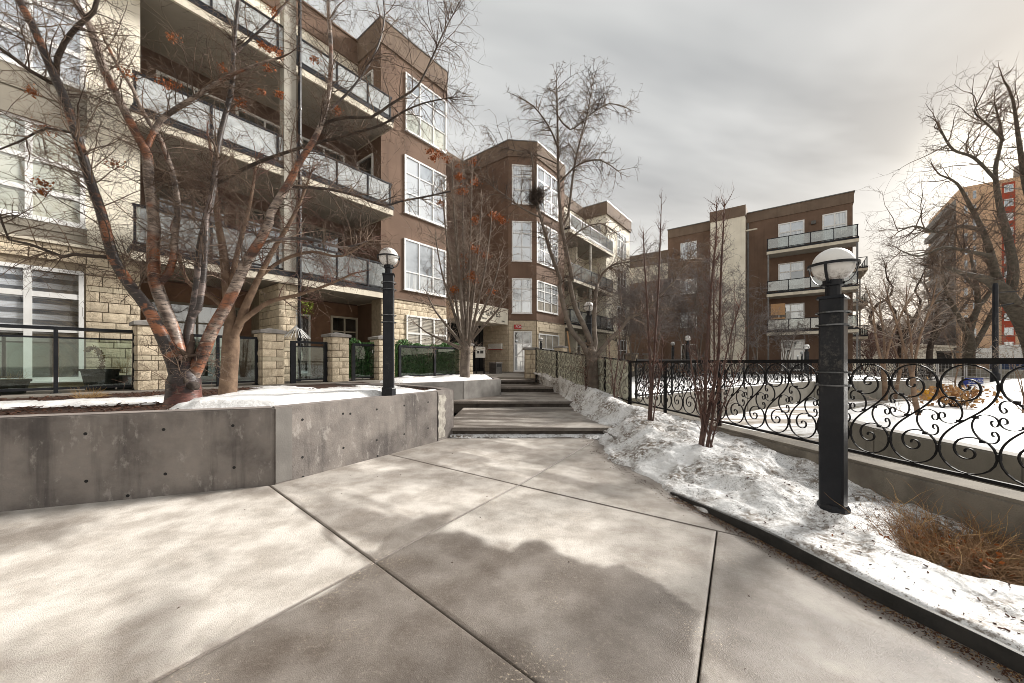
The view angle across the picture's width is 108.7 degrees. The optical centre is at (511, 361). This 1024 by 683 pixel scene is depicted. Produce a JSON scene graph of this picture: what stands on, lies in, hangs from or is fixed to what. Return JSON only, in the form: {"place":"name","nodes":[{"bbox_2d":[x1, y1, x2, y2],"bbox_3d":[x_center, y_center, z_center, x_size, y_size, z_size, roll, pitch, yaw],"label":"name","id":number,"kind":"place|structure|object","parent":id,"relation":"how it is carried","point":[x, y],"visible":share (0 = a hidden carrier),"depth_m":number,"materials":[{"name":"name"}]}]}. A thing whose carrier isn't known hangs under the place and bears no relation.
{"place":"outdoors","nodes":[
{"label":"outdoors","id":0,"kind":"place"},
{"bbox_2d":[0,368,670,398],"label":"terrace","id":1,"kind":"structure","parent":0,"point":[503,375],"depth_m":8.41,"materials":[{"name":"concrete"}]},
{"bbox_2d":[0,379,31,394],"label":"plant pot","id":2,"kind":"object","parent":1,"relation":"on","point":[15,384],"visible":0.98,"depth_m":6.04,"materials":[{"name":"plastic"}]},
{"bbox_2d":[0,324,135,395],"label":"patio railing","id":3,"kind":"object","parent":1,"relation":"on","point":[55,388],"visible":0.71,"depth_m":6.21,"materials":[{"name":"black metal"}]},
{"bbox_2d":[78,369,121,390],"bbox_3d":[-7.817,0.330,6.980,0.550,0.400,0.542,0,0,0],"label":"plant pot","id":4,"kind":"object","parent":1,"relation":"on","point":[98,377],"visible":0.93,"depth_m":6.82,"materials":[{"name":"plastic"}]},
{"bbox_2d":[115,375,131,388],"bbox_3d":[-7.580,0.395,7.205,0.350,0.270,0.345,0,0,0],"label":"plant pot","id":5,"kind":"object","parent":1,"relation":"on","point":[126,379],"visible":0.56,"depth_m":7.10,"materials":[{"name":"plastic"}]},
{"bbox_2d":[129,320,167,389],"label":"stone pillar","id":6,"kind":"structure","parent":1,"relation":"on","point":[151,362],"depth_m":6.91,"materials":[{"name":"beige stone"}]},
{"bbox_2d":[182,333,258,386],"bbox_3d":[-6.377,-0.025,7.947,0.120,1.110,1.572,0,0,38],"label":"patio railing","id":7,"kind":"object","parent":1,"relation":"on","point":[255,357],"visible":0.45,"depth_m":8.26,"materials":[{"name":"black metal"}]},
{"bbox_2d":[252,328,286,384],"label":"stone pillar","id":8,"kind":"structure","parent":1,"relation":"on","point":[270,354],"depth_m":8.54,"materials":[{"name":"beige stone"}]},
{"bbox_2d":[0,0,631,387],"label":"apartment building","id":9,"kind":"structure","parent":1,"relation":"on","point":[360,319],"depth_m":10.62,"materials":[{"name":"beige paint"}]},
{"bbox_2d":[0,261,83,382],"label":"window","id":10,"kind":"structure","parent":9,"relation":"in","point":[27,357],"depth_m":6.90,"materials":[{"name":"white glass"}]},
{"bbox_2d":[0,0,85,89],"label":"window","id":11,"kind":"structure","parent":9,"relation":"in","point":[8,59],"depth_m":7.01,"materials":[{"name":"white glass"}]},
{"bbox_2d":[0,110,86,229],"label":"window","id":12,"kind":"structure","parent":9,"relation":"in","point":[5,168],"depth_m":6.88,"materials":[{"name":"white glass"}]},
{"bbox_2d":[156,70,225,141],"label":"balcony door","id":13,"kind":"structure","parent":9,"relation":"in","point":[212,100],"depth_m":9.99,"materials":[{"name":"grey glass"}]},
{"bbox_2d":[156,182,227,258],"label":"balcony door","id":14,"kind":"structure","parent":9,"relation":"in","point":[162,190],"depth_m":9.95,"materials":[{"name":"white glass"}]},
{"bbox_2d":[149,299,240,378],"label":"patio door","id":15,"kind":"structure","parent":9,"relation":"in","point":[180,309],"depth_m":10.21,"materials":[{"name":"white"}]},
{"bbox_2d":[235,204,279,270],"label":"balcony door","id":16,"kind":"structure","parent":9,"relation":"in","point":[255,212],"depth_m":11.26,"materials":[{"name":"white glass"}]},
{"bbox_2d":[235,107,279,160],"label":"balcony door","id":17,"kind":"structure","parent":9,"relation":"in","point":[261,121],"depth_m":11.26,"materials":[{"name":"black glass"}]},
{"bbox_2d":[301,314,311,375],"bbox_3d":[-7.146,-0.560,12.016,0.429,2.080,1.133,0,0,25],"label":"patio door","id":18,"kind":"structure","parent":9,"relation":"in","point":[305,323],"depth_m":12.36,"materials":[{"name":"white glass"}]},
{"bbox_2d":[302,223,344,281],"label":"balcony door","id":19,"kind":"structure","parent":9,"relation":"in","point":[342,262],"depth_m":12.80,"materials":[{"name":"white glass"}]},
{"bbox_2d":[331,315,357,374],"bbox_3d":[-6.125,-0.585,13.428,0.421,2.130,1.040,0,0,38],"label":"patio door","id":20,"kind":"structure","parent":9,"relation":"in","point":[345,325],"depth_m":13.46,"materials":[{"name":"white"}]},
{"bbox_2d":[357,153,372,198],"bbox_3d":[-5.418,-6.410,13.492,0.912,2.180,0.733,0,0,0],"label":"window","id":21,"kind":"structure","parent":9,"relation":"in","point":[369,166],"depth_m":13.42,"materials":[{"name":"grey glass"}]},
{"bbox_2d":[403,238,445,297],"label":"window","id":22,"kind":"structure","parent":9,"relation":"in","point":[416,256],"depth_m":14.30,"materials":[{"name":"white glass"}]},
{"bbox_2d":[404,154,445,227],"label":"window","id":23,"kind":"structure","parent":9,"relation":"in","point":[414,169],"depth_m":14.30,"materials":[{"name":"white glass"}]},
{"bbox_2d":[405,72,446,153],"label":"window","id":24,"kind":"structure","parent":9,"relation":"in","point":[442,139],"depth_m":14.53,"materials":[{"name":"white glass"}]},
{"bbox_2d":[405,315,446,344],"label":"window","id":25,"kind":"structure","parent":9,"relation":"in","point":[413,332],"depth_m":14.31,"materials":[{"name":"white glass"}]},
{"bbox_2d":[447,323,482,370],"bbox_3d":[-2.880,-0.755,19.542,0.095,2.550,4.021,0,0,38],"label":"entrance door","id":26,"kind":"structure","parent":9,"relation":"in","point":[479,338],"depth_m":20.60,"materials":[{"name":"glass"}]},
{"bbox_2d":[511,221,531,261],"bbox_3d":[0.542,-6.589,20.108,1.149,2.224,0.119,0,0,-6],"label":"window","id":27,"kind":"structure","parent":9,"relation":"in","point":[526,245],"depth_m":20.11,"materials":[{"name":"white glass"}]},
{"bbox_2d":[511,278,531,313],"bbox_3d":[0.542,-3.602,20.108,1.149,1.944,0.119,0,0,-6],"label":"window","id":28,"kind":"structure","parent":9,"relation":"in","point":[522,307],"depth_m":20.10,"materials":[{"name":"white glass"}]},
{"bbox_2d":[512,164,531,204],"bbox_3d":[0.542,-9.693,20.108,1.149,2.177,0.119,0,0,-6],"label":"window","id":29,"kind":"structure","parent":9,"relation":"in","point":[514,171],"depth_m":20.10,"materials":[{"name":"white glass"}]},
{"bbox_2d":[513,331,531,371],"bbox_3d":[0.594,-0.576,20.061,1.055,2.211,0.114,0,0,-6],"label":"patio door","id":30,"kind":"structure","parent":9,"relation":"in","point":[522,339],"depth_m":20.05,"materials":[{"name":"white glass"}]},
{"bbox_2d":[537,223,557,269],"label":"window","id":31,"kind":"structure","parent":9,"relation":"in","point":[544,252],"depth_m":20.84,"materials":[{"name":"white glass"}]},
{"bbox_2d":[537,280,557,314],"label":"window","id":32,"kind":"structure","parent":9,"relation":"in","point":[543,306],"depth_m":21.00,"materials":[{"name":"white glass"}]},
{"bbox_2d":[537,165,558,221],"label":"window","id":33,"kind":"structure","parent":9,"relation":"in","point":[543,179],"depth_m":21.16,"materials":[{"name":"white glass"}]},
{"bbox_2d":[538,333,558,350],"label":"window","id":34,"kind":"structure","parent":9,"relation":"in","point":[549,341],"depth_m":21.07,"materials":[{"name":"white plastic"}]},
{"bbox_2d":[321,332,350,381],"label":"stone pillar","id":35,"kind":"structure","parent":1,"relation":"on","point":[338,358],"depth_m":9.80,"materials":[{"name":"beige stone"}]},
{"bbox_2d":[290,341,328,382],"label":"patio gate","id":36,"kind":"structure","parent":35,"relation":"attached to","point":[293,346],"depth_m":9.31,"materials":[{"name":"black metal"}]},
{"bbox_2d":[349,338,373,378],"bbox_3d":[-4.316,-0.101,10.776,0.326,1.194,0.970,0,0,38],"label":"ivy hedge","id":37,"kind":"object","parent":1,"relation":"on","point":[363,363],"visible":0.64,"depth_m":10.71,"materials":[{"name":"green plant"}]},
{"bbox_2d":[350,343,375,380],"bbox_3d":[-4.237,0.000,10.720,0.120,1.060,0.944,0,0,38],"label":"ivy screen","id":38,"kind":"object","parent":1,"relation":"on","point":[353,377],"visible":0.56,"depth_m":10.37,"materials":[{"name":"black paint"}]},
{"bbox_2d":[368,335,394,379],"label":"stone pillar","id":39,"kind":"structure","parent":1,"relation":"on","point":[377,363],"depth_m":10.82,"materials":[{"name":"beige stone"}]},
{"bbox_2d":[394,339,458,376],"bbox_3d":[-2.821,-0.136,12.714,0.327,1.264,2.759,0,0,38],"label":"ivy hedge","id":40,"kind":"object","parent":1,"relation":"on","point":[412,363],"visible":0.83,"depth_m":12.49,"materials":[{"name":"green plant"}]},
{"bbox_2d":[398,345,459,376],"bbox_3d":[-2.744,-0.005,12.656,0.120,1.070,2.755,0,0,38],"label":"ivy screen","id":41,"kind":"object","parent":1,"relation":"on","point":[413,346],"visible":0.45,"depth_m":12.49,"materials":[{"name":"black paint"}]},
{"bbox_2d":[583,302,592,347],"bbox_3d":[2.275,-0.518,10.900,0.351,2.536,0.351,0,0,0],"label":"lamp post","id":42,"kind":"object","parent":1,"relation":"on","point":[588,319],"visible":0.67,"depth_m":10.82,"materials":[{"name":"black metal"}]},
{"bbox_2d":[533,372,1023,652],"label":"snow","id":43,"kind":"structure","parent":1,"relation":"on","point":[662,450],"depth_m":3.36,"materials":[{"name":"white snow"}]},
{"bbox_2d":[453,55,728,388],"bbox_3d":[2.039,-3.892,9.991,7.102,9.701,2.987,0,0,0],"label":"forked tree","id":44,"kind":"object","parent":43,"relation":"on","point":[590,351],"visible":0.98,"depth_m":9.97,"materials":[{"name":"brown plant"}]},
{"bbox_2d":[525,182,547,212],"bbox_3d":[0.637,-4.279,9.574,0.778,0.768,0.646,0,0,0],"label":"nest","id":45,"kind":"object","parent":44,"relation":"on","point":[534,194],"visible":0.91,"depth_m":9.49,"materials":[{"name":"brown plant"}]},
{"bbox_2d":[606,320,630,397],"bbox_3d":[2.396,0.017,8.343,0.603,1.976,0.550,0,0,-10],"label":"upright shrub","id":46,"kind":"object","parent":43,"relation":"on","point":[614,381],"visible":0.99,"depth_m":8.29,"materials":[{"name":"red plant"}]},
{"bbox_2d":[636,189,671,420],"bbox_3d":[2.487,-1.045,6.424,0.661,4.238,0.632,0,0,0],"label":"upright shrub","id":47,"kind":"object","parent":43,"relation":"on","point":[651,379],"visible":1,"depth_m":6.40,"materials":[{"name":"red plant"}]},
{"bbox_2d":[676,183,757,447],"bbox_3d":[2.762,-0.682,4.918,1.185,3.664,0.655,0,0,0],"label":"upright shrub","id":48,"kind":"object","parent":43,"relation":"on","point":[704,410],"visible":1,"depth_m":4.89,"materials":[{"name":"red plant"}]},
{"bbox_2d":[591,395,1023,634],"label":"twig litter","id":49,"kind":"object","parent":43,"relation":"on","point":[1007,615],"visible":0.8,"depth_m":2.42,"materials":[{"name":"brown plant"}]},
{"bbox_2d":[807,248,860,514],"bbox_3d":[2.744,0.297,3.140,0.351,2.536,0.351,0,0,0],"label":"lamp post","id":50,"kind":"object","parent":43,"relation":"on","point":[831,269],"visible":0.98,"depth_m":3.08,"materials":[{"name":"black metal"}]},
{"bbox_2d":[826,478,1023,585],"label":"dead bush","id":51,"kind":"object","parent":43,"relation":"on","point":[976,555],"visible":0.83,"depth_m":2.56,"materials":[{"name":"orange plant"}]},
{"bbox_2d":[0,437,1023,682],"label":"walkway","id":52,"kind":"structure","parent":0,"point":[408,565],"depth_m":2.26,"materials":[{"name":"concrete"}]},
{"bbox_2d":[0,383,453,511],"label":"concrete planter","id":53,"kind":"object","parent":52,"relation":"on","point":[54,460],"visible":1,"depth_m":3.94,"materials":[{"name":"grey concrete"}]},
{"bbox_2d":[0,382,429,415],"bbox_3d":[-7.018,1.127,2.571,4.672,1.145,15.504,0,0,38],"label":"mulch bed","id":54,"kind":"object","parent":53,"relation":"in","point":[64,410],"visible":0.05,"depth_m":4.69,"materials":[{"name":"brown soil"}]},
{"bbox_2d":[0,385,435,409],"bbox_3d":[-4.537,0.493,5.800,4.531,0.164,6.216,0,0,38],"label":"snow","id":55,"kind":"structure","parent":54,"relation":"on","point":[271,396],"depth_m":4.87,"materials":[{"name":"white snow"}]},
{"bbox_2d":[93,111,395,394],"bbox_3d":[-4.155,-1.759,6.224,4.285,4.816,2.010,0,0,-18],"label":"bare tree","id":56,"kind":"object","parent":54,"relation":"on","point":[232,330],"visible":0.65,"depth_m":6.13,"materials":[{"name":"beige plant"}]},
{"bbox_2d":[0,0,489,404],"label":"bronze birch tree","id":57,"kind":"object","parent":54,"relation":"on","point":[185,362],"visible":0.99,"depth_m":5.05,"materials":[{"name":"red plant"}]},
{"bbox_2d":[377,247,399,395],"bbox_3d":[-1.930,-0.518,5.750,0.351,2.536,0.351,0,0,0],"label":"lamp post","id":58,"kind":"object","parent":54,"relation":"on","point":[388,387],"visible":0.99,"depth_m":5.67,"materials":[{"name":"black metal"}]},
{"bbox_2d":[450,434,602,438],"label":"snow","id":59,"kind":"structure","parent":52,"relation":"on","point":[588,436],"depth_m":6.83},
{"bbox_2d":[452,379,609,434],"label":"entrance steps","id":60,"kind":"structure","parent":52,"relation":"on","point":[524,406],"depth_m":8.56,"materials":[{"name":"concrete"}]},
{"bbox_2d":[523,347,537,377],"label":"stone pillar","id":61,"kind":"structure","parent":60,"relation":"on","point":[529,361],"depth_m":14.31,"materials":[{"name":"beige stone"}]},
{"bbox_2d":[535,348,630,403],"bbox_3d":[1.857,0.372,11.457,0.049,1.824,5.896,0,0,-18],"label":"metal fence","id":62,"kind":"object","parent":60,"relation":"on","point":[552,363],"visible":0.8,"depth_m":11.06,"materials":[{"name":"black metal"}]},
{"bbox_2d":[665,497,1023,682],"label":"bark litter","id":63,"kind":"object","parent":52,"relation":"on","point":[918,625],"visible":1,"depth_m":2.10,"materials":[{"name":"brown plant"}]},
{"bbox_2d":[670,492,1023,675],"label":"garden edging","id":64,"kind":"object","parent":52,"relation":"on","point":[1011,658],"visible":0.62,"depth_m":2.08,"materials":[{"name":"black metal"}]},
{"bbox_2d":[304,0,1023,342],"label":"sky","id":65,"kind":"structure","parent":0,"point":[783,102],"materials":[{"name":"grey"}]},
{"bbox_2d":[454,372,1008,418],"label":"ground","id":66,"kind":"structure","parent":0,"point":[949,382],"depth_m":34.96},
{"bbox_2d":[630,190,867,374],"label":"apartment building","id":67,"kind":"structure","parent":66,"relation":"on","point":[774,246],"depth_m":28.82,"materials":[{"name":"brown brick"}]},
{"bbox_2d":[778,220,803,247],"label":"window","id":68,"kind":"structure","parent":67,"relation":"in","point":[795,227],"depth_m":28.01,"materials":[{"name":"white glass"}]},
{"bbox_2d":[778,261,803,290],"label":"window","id":69,"kind":"structure","parent":67,"relation":"in","point":[791,270],"depth_m":27.97,"materials":[{"name":"white glass"}]},
{"bbox_2d":[778,303,803,329],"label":"window","id":70,"kind":"structure","parent":67,"relation":"in","point":[791,310],"depth_m":27.91,"materials":[{"name":"white glass"}]},
{"bbox_2d":[781,340,804,370],"bbox_3d":[21.369,-0.497,27.970,1.487,2.376,0.584,0,0,38],"label":"patio door","id":71,"kind":"structure","parent":67,"relation":"in","point":[797,351],"depth_m":27.91,"materials":[{"name":"white glass"}]},
{"bbox_2d":[822,210,846,241],"bbox_3d":[23.270,-9.565,26.503,1.386,2.409,0.564,0,0,38],"label":"window","id":72,"kind":"structure","parent":67,"relation":"in","point":[837,219],"depth_m":26.54,"materials":[{"name":"white glass"}]},
{"bbox_2d":[632,381,937,417],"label":"retaining wall","id":73,"kind":"structure","parent":66,"relation":"on","point":[858,385],"depth_m":14.30,"materials":[{"name":"beige concrete"}]},
{"bbox_2d":[635,359,935,398],"bbox_3d":[11.236,0.440,14.428,19.445,1.020,2.360,0,0,-26],"label":"scroll fence","id":74,"kind":"object","parent":73,"relation":"on","point":[810,371],"visible":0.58,"depth_m":14.05,"materials":[{"name":"black metal"}]},
{"bbox_2d":[632,404,1023,557],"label":"kerb wall","id":75,"kind":"structure","parent":66,"relation":"on","point":[878,476],"depth_m":3.18,"materials":[{"name":"concrete"}]},
{"bbox_2d":[629,358,1023,490],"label":"scroll fence","id":76,"kind":"object","parent":75,"relation":"on","point":[964,362],"visible":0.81,"depth_m":3.62,"materials":[{"name":"black metal"}]},
{"bbox_2d":[853,313,917,376],"bbox_3d":[35.991,-1.497,36.200,7.550,7.107,7.416,0,0,0],"label":"bare bush","id":77,"kind":"object","parent":66,"relation":"on","point":[865,352],"visible":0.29,"depth_m":35.90,"materials":[{"name":"red plant"}]},
{"bbox_2d":[853,243,947,375],"bbox_3d":[32.002,-4.507,30.200,8.369,11.337,6.844,0,0,0],"label":"street tree","id":78,"kind":"object","parent":66,"relation":"on","point":[912,320],"visible":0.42,"depth_m":30.12,"materials":[{"name":"brown plant"}]},
{"bbox_2d":[866,318,960,372],"bbox_3d":[42.408,-1.466,40.061,6.871,6.969,6.767,0,0,0],"label":"bare bush","id":79,"kind":"object","parent":66,"relation":"on","point":[914,348],"visible":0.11,"depth_m":39.33,"materials":[{"name":"red plant"}]},
{"bbox_2d":[848,398,1023,491],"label":"concrete planter","id":80,"kind":"object","parent":66,"relation":"on","point":[983,460],"visible":0.25,"depth_m":4.23,"materials":[{"name":"grey concrete"}]},
{"bbox_2d":[848,379,1023,453],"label":"snow","id":81,"kind":"structure","parent":80,"relation":"on","point":[983,428],"depth_m":5.55,"materials":[{"name":"white snow"}]},
{"bbox_2d":[844,262,944,400],"bbox_3d":[8.537,-0.444,8.634,1.903,3.688,1.967,0,0,0],"label":"young tree","id":82,"kind":"object","parent":81,"relation":"on","point":[884,379],"visible":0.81,"depth_m":8.53,"materials":[{"name":"beige plant"}]},
{"bbox_2d":[856,280,959,398],"bbox_3d":[10.025,-0.351,9.323,2.077,3.435,1.509,0,0,20],"label":"young tree","id":83,"kind":"object","parent":81,"relation":"on","point":[898,378],"visible":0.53,"depth_m":9.38,"materials":[{"name":"beige plant"}]},
{"bbox_2d":[842,251,984,414],"bbox_3d":[6.421,-0.247,6.143,1.372,2.995,1.775,0,0,-27],"label":"young tree","id":84,"kind":"object","parent":81,"relation":"on","point":[914,402],"visible":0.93,"depth_m":6.03,"materials":[{"name":"beige plant"}]},
{"bbox_2d":[919,308,979,390],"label":"young tree","id":85,"kind":"object","parent":81,"relation":"on","point":[947,338],"visible":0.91,"depth_m":12.03,"materials":[{"name":"beige plant"}]},
{"bbox_2d":[908,377,1003,408],"bbox_3d":[8.642,0.631,7.193,1.679,0.689,1.028,0,0,0],"label":"orange bush","id":86,"kind":"object","parent":81,"relation":"on","point":[961,394],"visible":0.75,"depth_m":7.13,"materials":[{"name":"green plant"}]},
{"bbox_2d":[945,325,1023,412],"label":"young tree","id":87,"kind":"object","parent":81,"relation":"on","point":[1022,392],"visible":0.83,"depth_m":6.33,"materials":[{"name":"beige plant"}]},
{"bbox_2d":[849,50,1023,356],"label":"street tree","id":88,"kind":"object","parent":66,"relation":"on","point":[1015,312],"visible":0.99,"depth_m":15.31,"materials":[{"name":"brown plant"}]},
{"bbox_2d":[852,226,1023,384],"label":"street tree","id":89,"kind":"object","parent":66,"relation":"on","point":[971,321],"visible":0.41,"depth_m":22.77,"materials":[{"name":"brown plant"}]},
{"bbox_2d":[863,363,1019,390],"bbox_3d":[25.877,0.880,23.000,0.040,1.740,15.063,0,0,22],"label":"fence","id":90,"kind":"object","parent":66,"relation":"on","point":[952,372],"visible":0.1,"depth_m":20.11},
{"bbox_2d":[924,165,1023,368],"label":"apartment tower","id":91,"kind":"structure","parent":66,"relation":"on","point":[1005,322],"depth_m":79.99,"materials":[{"name":"orange brick"}]},
{"bbox_2d":[976,345,1023,369],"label":"shop building","id":92,"kind":"structure","parent":66,"relation":"on","point":[1003,351],"depth_m":75.00,"materials":[{"name":"white plastic"}]},
{"bbox_2d":[709,399,888,444],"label":"snow","id":93,"kind":"structure","parent":0,"point":[807,431],"depth_m":11.05,"materials":[{"name":"white snow"}]},
{"bbox_2d":[990,283,1019,381],"bbox_3d":[18.805,-0.700,14.000,1.031,4.600,0.260,0,0,0],"label":"street light","id":94,"kind":"object","parent":93,"relation":"on","point":[995,312],"visible":0.76,"depth_m":13.95,"materials":[{"name":"black paint"}]},
{"bbox_2d":[853,344,958,372],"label":"house","id":95,"kind":"structure","parent":0,"point":[940,355],"depth_m":62.80,"materials":[{"name":"beige paint"}]},
{"bbox_2d":[896,265,990,375],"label":"street tree","id":96,"kind":"object","parent":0,"point":[929,352],"visible":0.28,"depth_m":30.11,"materials":[{"name":"brown plant"}]},
{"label":"court bed","id":97,"kind":"structure","parent":0,"visible":0},
{"bbox_2d":[597,299,650,367],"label":"tree","id":98,"kind":"object","parent":97,"relation":"on","point":[615,338],"visible":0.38,"depth_m":24.25,"materials":[{"name":"brown plant"}]},
{"bbox_2d":[579,243,684,370],"bbox_3d":[6.632,-2.491,20.426,5.608,7.394,5.347,0,0,26],"label":"tree","id":99,"kind":"object","parent":97,"relation":"on","point":[633,357],"visible":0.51,"depth_m":19.53,"materials":[{"name":"brown plant"}]},
{"bbox_2d":[612,258,696,374],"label":"tree","id":100,"kind":"object","parent":97,"relation":"on","point":[662,304],"visible":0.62,"depth_m":18.41,"materials":[{"name":"brown plant"}]},
{"bbox_2d":[647,250,743,375],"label":"tree","id":101,"kind":"object","parent":97,"relation":"on","point":[694,319],"visible":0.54,"depth_m":20.82,"materials":[{"name":"brown plant"}]},
{"bbox_2d":[660,233,741,374],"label":"tree","id":102,"kind":"object","parent":97,"relation":"on","point":[696,291],"visible":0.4,"depth_m":21.21,"materials":[{"name":"brown plant"}]},
{"bbox_2d":[694,263,758,376],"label":"tree","id":103,"kind":"object","parent":97,"relation":"on","point":[730,321],"visible":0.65,"depth_m":19.85,"materials":[{"name":"brown plant"}]},
{"bbox_2d":[722,283,779,374],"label":"tree","id":104,"kind":"object","parent":97,"relation":"on","point":[755,326],"visible":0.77,"depth_m":21.88,"materials":[{"name":"brown plant"}]},
{"bbox_2d":[611,374,918,397],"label":"snow","id":105,"kind":"structure","parent":97,"relation":"on","point":[729,375],"depth_m":16.17,"materials":[{"name":"white snow"}]},
{"bbox_2d":[766,307,816,374],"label":"tree","id":106,"kind":"object","parent":97,"relation":"on","point":[781,331],"visible":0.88,"depth_m":22.95,"materials":[{"name":"brown plant"}]},
{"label":"mulch bed","id":107,"kind":"structure","parent":0,"visible":0},
{"bbox_2d":[369,377,500,399],"bbox_3d":[-1.646,0.970,10.973,1.381,0.860,5.134,0,0,35],"label":"concrete planter","id":108,"kind":"object","parent":107,"relation":"on","point":[469,389],"visible":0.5,"depth_m":10.57,"materials":[{"name":"grey concrete"}]},
{"bbox_2d":[380,374,491,383],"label":"snow","id":109,"kind":"structure","parent":107,"relation":"on","point":[407,379],"depth_m":10.47,"materials":[{"name":"white snow"}]},
{"bbox_2d":[400,133,523,377],"bbox_3d":[-1.496,-3.057,11.232,3.717,7.472,3.162,0,0,0],"label":"many stemmed tree","id":110,"kind":"object","parent":107,"relation":"on","point":[466,325],"visible":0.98,"depth_m":11.06,"materials":[{"name":"brown plant"}]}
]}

